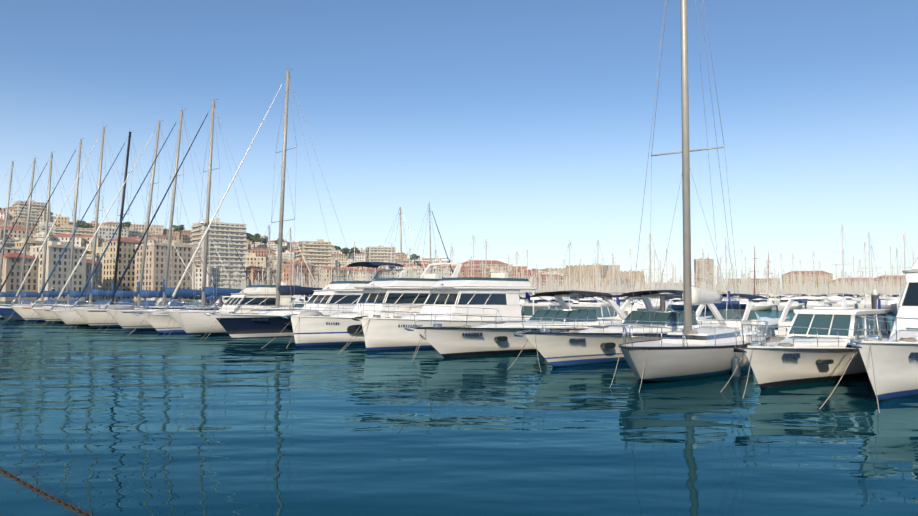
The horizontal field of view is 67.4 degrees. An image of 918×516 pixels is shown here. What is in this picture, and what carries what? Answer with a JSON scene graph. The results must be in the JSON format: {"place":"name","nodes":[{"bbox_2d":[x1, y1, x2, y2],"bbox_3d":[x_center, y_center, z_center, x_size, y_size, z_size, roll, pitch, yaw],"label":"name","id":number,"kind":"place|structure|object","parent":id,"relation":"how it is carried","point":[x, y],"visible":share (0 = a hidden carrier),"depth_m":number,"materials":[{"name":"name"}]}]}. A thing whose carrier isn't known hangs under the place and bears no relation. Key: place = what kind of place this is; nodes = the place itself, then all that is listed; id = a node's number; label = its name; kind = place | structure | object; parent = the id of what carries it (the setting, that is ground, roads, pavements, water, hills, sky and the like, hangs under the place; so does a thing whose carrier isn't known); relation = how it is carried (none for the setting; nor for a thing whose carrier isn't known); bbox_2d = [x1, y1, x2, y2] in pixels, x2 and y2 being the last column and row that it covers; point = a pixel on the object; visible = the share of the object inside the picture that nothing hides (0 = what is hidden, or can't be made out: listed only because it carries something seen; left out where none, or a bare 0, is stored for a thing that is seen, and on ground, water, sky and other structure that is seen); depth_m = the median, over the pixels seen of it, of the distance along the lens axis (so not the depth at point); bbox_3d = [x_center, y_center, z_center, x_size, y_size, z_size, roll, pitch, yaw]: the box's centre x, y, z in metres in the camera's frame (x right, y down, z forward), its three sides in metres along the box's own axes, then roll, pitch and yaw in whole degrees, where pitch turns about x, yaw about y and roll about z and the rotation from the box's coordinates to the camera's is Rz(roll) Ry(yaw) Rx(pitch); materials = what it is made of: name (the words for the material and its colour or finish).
{"place":"outdoors","nodes":[
{"label":"outdoors","id":0,"kind":"place"},
{"bbox_2d":[0,300,917,515],"bbox_3d":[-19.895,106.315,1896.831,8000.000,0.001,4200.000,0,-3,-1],"label":"harbour water","id":1,"kind":"structure","parent":0,"point":[113,421],"depth_m":12.71,"materials":[{"name":"blue liquid"}]},
{"bbox_2d":[0,160,61,306],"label":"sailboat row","id":2,"kind":"object","parent":1,"relation":"on","point":[6,294],"visible":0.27,"depth_m":91.55,"materials":[{"name":"white plastic"}]},
{"bbox_2d":[1,157,77,306],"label":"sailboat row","id":3,"kind":"object","parent":1,"relation":"on","point":[27,294],"visible":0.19,"depth_m":86.15,"materials":[{"name":"white plastic"}]},
{"bbox_2d":[0,467,92,515],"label":"mooring chain","id":4,"kind":"object","parent":1,"relation":"in","point":[29,486],"visible":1,"depth_m":7.90,"materials":[{"name":"metal"}]},
{"bbox_2d":[0,153,104,318],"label":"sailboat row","id":5,"kind":"object","parent":1,"relation":"on","point":[49,293],"visible":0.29,"depth_m":81.07,"materials":[{"name":"white plastic"}]},
{"bbox_2d":[0,138,136,319],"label":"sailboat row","id":6,"kind":"object","parent":1,"relation":"on","point":[6,312],"visible":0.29,"depth_m":76.22,"materials":[{"name":"white plastic"}]},
{"bbox_2d":[7,127,161,321],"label":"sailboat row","id":7,"kind":"object","parent":1,"relation":"on","point":[26,313],"visible":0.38,"depth_m":72.41,"materials":[{"name":"white plastic"}]},
{"bbox_2d":[31,132,181,323],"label":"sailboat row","id":8,"kind":"object","parent":1,"relation":"on","point":[45,314],"visible":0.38,"depth_m":69.33,"materials":[{"name":"white plastic"}]},
{"bbox_2d":[41,120,219,326],"bbox_3d":[-28.708,-3.327,61.896,15.787,19.563,4.421,3,-3,-43],"label":"sailboat","id":9,"kind":"object","parent":1,"relation":"on","point":[68,317],"visible":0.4,"depth_m":61.80,"materials":[{"name":"white plastic"}]},
{"bbox_2d":[70,109,234,328],"bbox_3d":[-25.306,-3.659,60.166,4.241,20.034,15.515,-2,-4,44],"label":"sailboat","id":10,"kind":"object","parent":1,"relation":"on","point":[95,317],"visible":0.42,"depth_m":59.25,"materials":[{"name":"white plastic"}]},
{"bbox_2d":[134,239,206,305],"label":"sailboat","id":11,"kind":"object","parent":1,"relation":"on","point":[171,271],"visible":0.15,"depth_m":102.20,"materials":[{"name":"metal"}]},
{"bbox_2d":[151,297,218,306],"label":"motorboat","id":12,"kind":"object","parent":1,"relation":"on","point":[154,298],"visible":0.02,"depth_m":97.13,"materials":[{"name":"white plastic"}]},
{"bbox_2d":[161,244,223,304],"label":"sailboat","id":13,"kind":"object","parent":1,"relation":"on","point":[193,276],"visible":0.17,"depth_m":94.99,"materials":[{"name":"metal"}]},
{"bbox_2d":[96,98,293,331],"bbox_3d":[-20.278,-3.628,55.273,4.346,19.438,16.460,-3,-4,42],"label":"sailboat","id":14,"kind":"object","parent":1,"relation":"on","point":[126,319],"visible":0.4,"depth_m":54.56,"materials":[{"name":"white plastic"}]},
{"bbox_2d":[186,232,232,306],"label":"sailboat","id":15,"kind":"object","parent":1,"relation":"on","point":[197,297],"visible":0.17,"depth_m":91.31,"materials":[{"name":"metal"}]},
{"bbox_2d":[129,268,308,333],"bbox_3d":[-17.436,3.099,50.408,4.091,5.972,14.639,-3,-4,44],"label":"yacht","id":16,"kind":"object","parent":1,"relation":"on","point":[160,319],"visible":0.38,"depth_m":50.87,"materials":[{"name":"white plastic"}]},
{"bbox_2d":[206,232,251,299],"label":"sailboat","id":17,"kind":"object","parent":1,"relation":"on","point":[217,297],"visible":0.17,"depth_m":87.74,"materials":[{"name":"metal"}]},
{"bbox_2d":[165,69,357,334],"bbox_3d":[-12.751,-4.238,49.721,4.584,20.049,17.279,-3,-4,44],"label":"sailboat","id":18,"kind":"object","parent":1,"relation":"on","point":[195,322],"visible":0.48,"depth_m":48.27,"materials":[{"name":"white plastic"}]},
{"bbox_2d":[240,225,301,298],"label":"sailboat","id":19,"kind":"object","parent":1,"relation":"on","point":[269,276],"visible":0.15,"depth_m":81.86,"materials":[{"name":"metal"}]},
{"bbox_2d":[263,228,317,302],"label":"sailboat","id":20,"kind":"object","parent":1,"relation":"on","point":[290,269],"visible":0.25,"depth_m":78.30,"materials":[{"name":"metal"}]},
{"bbox_2d":[291,296,303,306],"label":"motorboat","id":21,"kind":"object","parent":1,"relation":"on","point":[295,301],"visible":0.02,"depth_m":72.42,"materials":[{"name":"white plastic"}]},
{"bbox_2d":[201,256,405,338],"bbox_3d":[-9.793,2.570,45.676,4.554,6.512,16.223,-3,-4,44],"label":"yacht","id":22,"kind":"object","parent":1,"relation":"on","point":[271,323],"visible":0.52,"depth_m":43.64,"materials":[{"name":"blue plastic"}]},
{"bbox_2d":[262,254,461,347],"bbox_3d":[-4.974,2.142,38.228,4.236,6.654,14.098,-3,-4,44],"label":"trawler yacht","id":23,"kind":"object","parent":1,"relation":"on","point":[313,327],"visible":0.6,"depth_m":37.34,"materials":[{"name":"white plastic"}]},
{"bbox_2d":[371,207,425,276],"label":"sailboat","id":24,"kind":"object","parent":1,"relation":"on","point":[401,242],"visible":0.08,"depth_m":65.80,"materials":[{"name":"metal"}]},
{"bbox_2d":[404,203,452,275],"bbox_3d":[-2.456,0.732,61.772,2.709,11.431,9.119,-3,-4,44],"label":"sailboat","id":25,"kind":"object","parent":1,"relation":"on","point":[429,211],"visible":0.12,"depth_m":61.76,"materials":[{"name":"metal"}]},
{"bbox_2d":[338,245,535,353],"bbox_3d":[-1.121,2.079,35.272,4.299,6.458,14.351,-3,-4,44],"label":"trawler yacht","id":26,"kind":"object","parent":1,"relation":"on","point":[496,294],"visible":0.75,"depth_m":35.13,"materials":[{"name":"white plastic"}]},
{"bbox_2d":[224,234,671,313],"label":"moored boats","id":27,"kind":"object","parent":1,"relation":"in","point":[583,300],"visible":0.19,"depth_m":102.25,"materials":[{"name":"plastic"}]},
{"bbox_2d":[31,289,878,341],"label":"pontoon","id":28,"kind":"object","parent":1,"relation":"on","point":[874,297],"visible":0.1,"depth_m":35.13,"materials":[{"name":"concrete"}]},
{"bbox_2d":[404,265,626,362],"bbox_3d":[2.945,2.466,32.342,4.246,5.063,16.190,-3,-4,44],"label":"sport yacht","id":29,"kind":"object","parent":1,"relation":"on","point":[484,339],"visible":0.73,"depth_m":30.41,"materials":[{"name":"white plastic"}]},
{"bbox_2d":[520,297,569,318],"bbox_3d":[8.159,4.521,52.450,3.400,3.056,10.966,-3,-4,44],"label":"boat","id":30,"kind":"object","parent":1,"relation":"on","point":[527,310],"visible":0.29,"depth_m":50.02,"materials":[{"name":"white plastic"}]},
{"bbox_2d":[198,225,914,312],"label":"sailboats","id":31,"kind":"object","parent":1,"relation":"in","point":[892,306],"visible":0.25,"depth_m":125.52,"materials":[{"name":"plastic"}]},
{"bbox_2d":[222,242,914,304],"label":"moored boats","id":32,"kind":"object","parent":1,"relation":"in","point":[805,301],"visible":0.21,"depth_m":190.75,"materials":[{"name":"plastic"}]},
{"bbox_2d":[281,255,901,300],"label":"sailboats","id":33,"kind":"object","parent":1,"relation":"on","point":[729,287],"visible":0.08,"depth_m":252.95,"materials":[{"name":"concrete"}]},
{"bbox_2d":[569,297,627,318],"bbox_3d":[11.236,4.355,49.408,3.400,3.056,10.917,-3,-4,44],"label":"motorboat","id":34,"kind":"object","parent":1,"relation":"on","point":[604,311],"visible":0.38,"depth_m":46.68,"materials":[{"name":"white plastic"}]},
{"bbox_2d":[507,255,726,371],"bbox_3d":[6.878,2.252,28.422,4.135,5.063,14.378,-3,-4,44],"label":"sport yacht","id":35,"kind":"object","parent":1,"relation":"on","point":[599,343],"visible":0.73,"depth_m":26.18,"materials":[{"name":"white plastic"}]},
{"bbox_2d":[336,263,900,299],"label":"sailboats","id":36,"kind":"object","parent":1,"relation":"on","point":[618,288],"visible":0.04,"depth_m":290.24,"materials":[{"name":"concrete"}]},
{"bbox_2d":[614,296,711,319],"bbox_3d":[14.757,4.097,46.517,3.400,3.356,11.700,-3,-4,44],"label":"boat","id":37,"kind":"object","parent":1,"relation":"on","point":[627,303],"visible":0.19,"depth_m":44.21,"materials":[{"name":"white plastic"}]},
{"bbox_2d":[610,0,770,391],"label":"sailboat","id":38,"kind":"object","parent":1,"relation":"on","point":[687,352],"visible":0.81,"depth_m":23.26,"materials":[{"name":"white plastic"}]},
{"bbox_2d":[692,258,717,289],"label":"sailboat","id":39,"kind":"object","parent":1,"relation":"on","point":[698,275],"visible":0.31,"depth_m":424.58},
{"bbox_2d":[520,270,904,298],"bbox_3d":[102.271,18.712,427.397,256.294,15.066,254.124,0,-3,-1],"label":"sailboats","id":40,"kind":"object","parent":1,"relation":"on","point":[543,289],"visible":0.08,"depth_m":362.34,"materials":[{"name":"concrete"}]},
{"bbox_2d":[524,278,903,297],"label":"sailboats","id":41,"kind":"object","parent":1,"relation":"on","point":[611,284],"visible":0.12,"depth_m":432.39,"materials":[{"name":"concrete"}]},
{"bbox_2d":[533,276,904,297],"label":"sailboats","id":42,"kind":"object","parent":1,"relation":"on","point":[730,288],"visible":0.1,"depth_m":402.66,"materials":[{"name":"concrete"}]},
{"bbox_2d":[548,279,896,295],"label":"sailboats","id":43,"kind":"object","parent":1,"relation":"on","point":[772,288],"visible":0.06,"depth_m":501.78,"materials":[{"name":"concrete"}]},
{"bbox_2d":[695,294,788,334],"bbox_3d":[18.525,3.909,43.083,3.400,3.356,12.056,-3,-4,44],"label":"motorboat","id":44,"kind":"object","parent":1,"relation":"on","point":[748,314],"visible":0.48,"depth_m":40.19,"materials":[{"name":"white plastic"}]},
{"bbox_2d":[589,282,903,296],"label":"sailboats","id":45,"kind":"object","parent":1,"relation":"on","point":[764,290],"visible":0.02,"depth_m":534.38,"materials":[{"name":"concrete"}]},
{"bbox_2d":[718,246,782,298],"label":"sailboat","id":46,"kind":"object","parent":1,"relation":"on","point":[754,258],"visible":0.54,"depth_m":299.03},
{"bbox_2d":[604,281,903,294],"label":"sailboats","id":47,"kind":"object","parent":1,"relation":"on","point":[787,287],"visible":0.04,"depth_m":568.40,"materials":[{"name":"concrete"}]},
{"bbox_2d":[622,282,895,294],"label":"sailboats","id":48,"kind":"object","parent":1,"relation":"on","point":[771,287],"visible":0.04,"depth_m":619.49,"materials":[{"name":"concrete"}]},
{"bbox_2d":[627,284,894,296],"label":"sailboats","id":49,"kind":"object","parent":1,"relation":"on","point":[817,290],"visible":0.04,"depth_m":626.55,"materials":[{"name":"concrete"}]},
{"bbox_2d":[720,259,890,397],"bbox_3d":[11.063,2.004,21.576,12.936,4.711,3.337,3,-4,-45],"label":"motorboat","id":50,"kind":"object","parent":1,"relation":"on","point":[810,347],"visible":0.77,"depth_m":20.57,"materials":[{"name":"white plastic"}]},
{"bbox_2d":[774,297,845,336],"bbox_3d":[21.673,3.791,39.281,3.400,3.176,11.028,-3,-4,44],"label":"motorboat","id":51,"kind":"object","parent":1,"relation":"on","point":[780,331],"visible":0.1,"depth_m":36.56,"materials":[{"name":"white plastic"}]},
{"bbox_2d":[819,258,917,412],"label":"motorboat","id":52,"kind":"object","parent":1,"relation":"on","point":[891,363],"visible":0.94,"depth_m":17.06,"materials":[{"name":"white plastic"}]},
{"bbox_2d":[0,0,917,286],"label":"sky","id":53,"kind":"structure","parent":0,"point":[526,124],"materials":[{"name":"blue"}]},
{"bbox_3d":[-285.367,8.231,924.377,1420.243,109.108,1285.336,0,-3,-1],"label":"hill terrain","id":54,"kind":"structure","parent":0,"visible":0},
{"bbox_2d":[0,237,464,269],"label":"buildings","id":55,"kind":"structure","parent":54,"relation":"on","point":[10,242],"depth_m":600.75,"materials":[{"name":"grey concrete"}]},
{"bbox_2d":[0,217,520,269],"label":"buildings","id":56,"kind":"structure","parent":54,"relation":"on","point":[108,233],"depth_m":634.58,"materials":[{"name":"grey concrete"}]},
{"bbox_2d":[0,206,532,269],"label":"buildings","id":57,"kind":"structure","parent":54,"relation":"on","point":[60,220],"depth_m":717.24,"materials":[{"name":"grey concrete"}]},
{"bbox_2d":[0,208,537,270],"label":"hill trees","id":58,"kind":"object","parent":54,"relation":"on","point":[249,236],"visible":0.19,"depth_m":700.11,"materials":[{"name":"green plant"}]},
{"bbox_2d":[0,225,549,272],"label":"buildings","id":59,"kind":"structure","parent":54,"relation":"on","point":[20,232],"depth_m":565.33,"materials":[{"name":"grey concrete"}]},
{"bbox_2d":[0,238,562,291],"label":"buildings","id":60,"kind":"structure","parent":54,"relation":"on","point":[257,261],"depth_m":531.44,"materials":[{"name":"grey concrete"}]},
{"bbox_2d":[0,247,565,299],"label":"buildings","id":61,"kind":"structure","parent":54,"relation":"on","point":[199,280],"depth_m":510.73,"materials":[{"name":"grey"}]},
{"bbox_2d":[0,200,904,300],"bbox_3d":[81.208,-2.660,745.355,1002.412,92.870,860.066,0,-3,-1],"label":"buildings","id":62,"kind":"structure","parent":54,"relation":"on","point":[317,252],"depth_m":371.77,"materials":[{"name":"grey concrete"}]},
{"bbox_2d":[539,265,645,293],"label":"fort bastions","id":63,"kind":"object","parent":54,"relation":"on","point":[587,267],"visible":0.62,"depth_m":920.40,"materials":[{"name":"stone"}]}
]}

